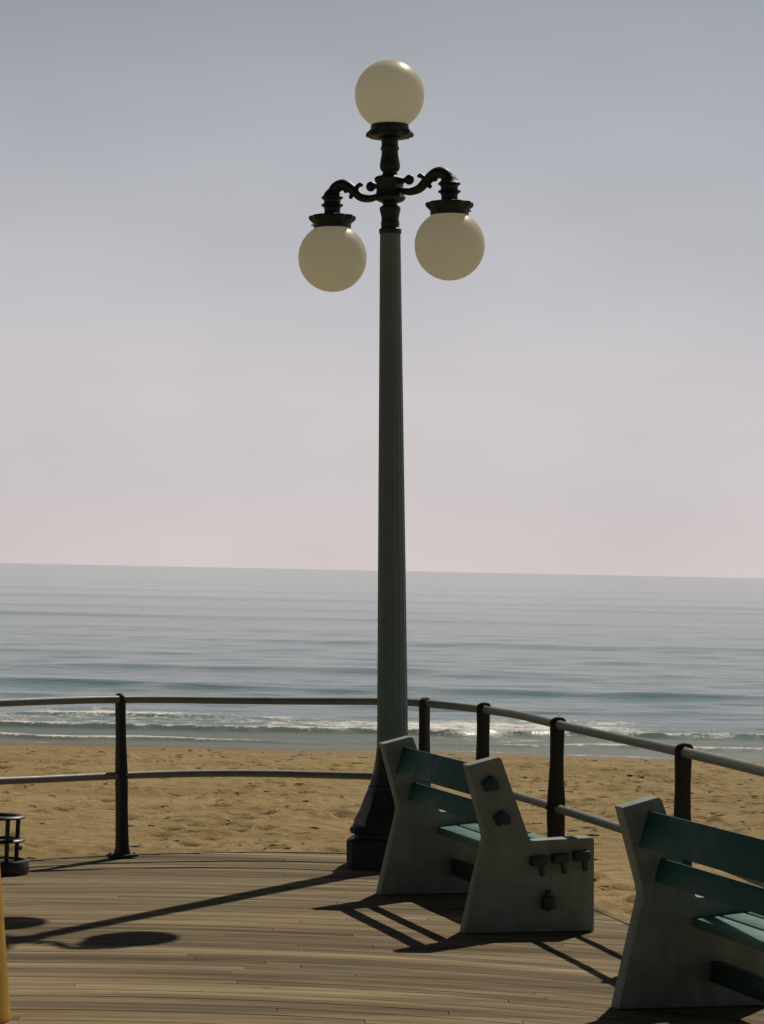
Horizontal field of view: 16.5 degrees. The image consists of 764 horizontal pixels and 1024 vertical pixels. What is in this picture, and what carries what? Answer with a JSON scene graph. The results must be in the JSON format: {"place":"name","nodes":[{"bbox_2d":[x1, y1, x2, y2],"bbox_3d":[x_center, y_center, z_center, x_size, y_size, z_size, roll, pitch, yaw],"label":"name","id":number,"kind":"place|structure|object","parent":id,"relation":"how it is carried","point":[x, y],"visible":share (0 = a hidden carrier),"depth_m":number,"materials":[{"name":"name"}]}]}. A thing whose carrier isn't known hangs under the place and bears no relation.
{"place":"outdoors","nodes":[
{"label":"outdoors","id":0,"kind":"place"},
{"bbox_2d":[0,563,763,761],"bbox_3d":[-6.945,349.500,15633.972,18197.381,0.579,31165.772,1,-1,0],"label":"sea","id":1,"kind":"structure","parent":0,"point":[676,661],"depth_m":122.11,"materials":[{"name":"liquid"}]},
{"bbox_2d":[0,743,763,920],"bbox_3d":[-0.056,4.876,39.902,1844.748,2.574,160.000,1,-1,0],"label":"beach","id":2,"kind":"structure","parent":0,"point":[197,814],"depth_m":40.17,"materials":[{"name":"beige sand"}]},
{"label":"deck bearers","id":3,"kind":"structure","parent":2,"relation":"on","visible":0},
{"bbox_2d":[29,851,629,924],"bbox_3d":[-1.249,1.994,5.887,10.569,0.284,20.853,1,-1,0],"label":"deck edge board","id":4,"kind":"object","parent":3,"relation":"attached to","point":[622,920],"visible":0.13,"depth_m":16.02,"materials":[{"name":"brown wood"}]},
{"bbox_2d":[1,853,763,1023],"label":"deck","id":5,"kind":"structure","parent":3,"relation":"on","point":[261,938],"depth_m":12.01,"materials":[{"name":"brown wood"}]},
{"bbox_2d":[0,871,10,1023],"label":"bollard","id":6,"kind":"object","parent":5,"relation":"on","point":[5,1013],"visible":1,"depth_m":10.07,"materials":[{"name":"yellow paint"}]},
{"bbox_2d":[0,813,28,875],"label":"metal stand","id":7,"kind":"object","parent":5,"relation":"on","point":[16,865],"visible":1,"depth_m":14.79,"materials":[{"name":"black paint"}]},
{"bbox_2d":[0,693,763,887],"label":"railing","id":8,"kind":"object","parent":5,"relation":"on","point":[558,810],"visible":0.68,"depth_m":15.56,"materials":[{"name":"metal"}]},
{"bbox_2d":[298,60,484,870],"bbox_3d":[0.038,-0.294,15.702,1.216,4.792,0.587,1,-1,23],"label":"street lamp","id":9,"kind":"object","parent":5,"relation":"on","point":[449,245],"visible":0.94,"depth_m":15.60,"materials":[{"name":"metal"}]},
{"bbox_2d":[376,736,593,932],"bbox_3d":[0.512,1.635,13.633,0.668,0.850,1.702,2,-1,-16],"label":"park bench","id":10,"kind":"object","parent":5,"relation":"on","point":[495,860],"visible":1,"depth_m":12.92,"materials":[{"name":"white paint"}]},
{"bbox_2d":[611,796,763,1008],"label":"park bench","id":11,"kind":"object","parent":5,"relation":"on","point":[694,937],"visible":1,"depth_m":10.65,"materials":[{"name":"teal paint"}]},
{"bbox_2d":[0,748,763,889],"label":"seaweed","id":12,"kind":"object","parent":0,"point":[180,755],"visible":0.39,"depth_m":40.38,"materials":[{"name":"brown plant"}]},
{"bbox_2d":[0,0,763,577],"label":"sky","id":13,"kind":"structure","parent":0,"point":[176,390],"materials":[{"name":"grey"}]}
]}

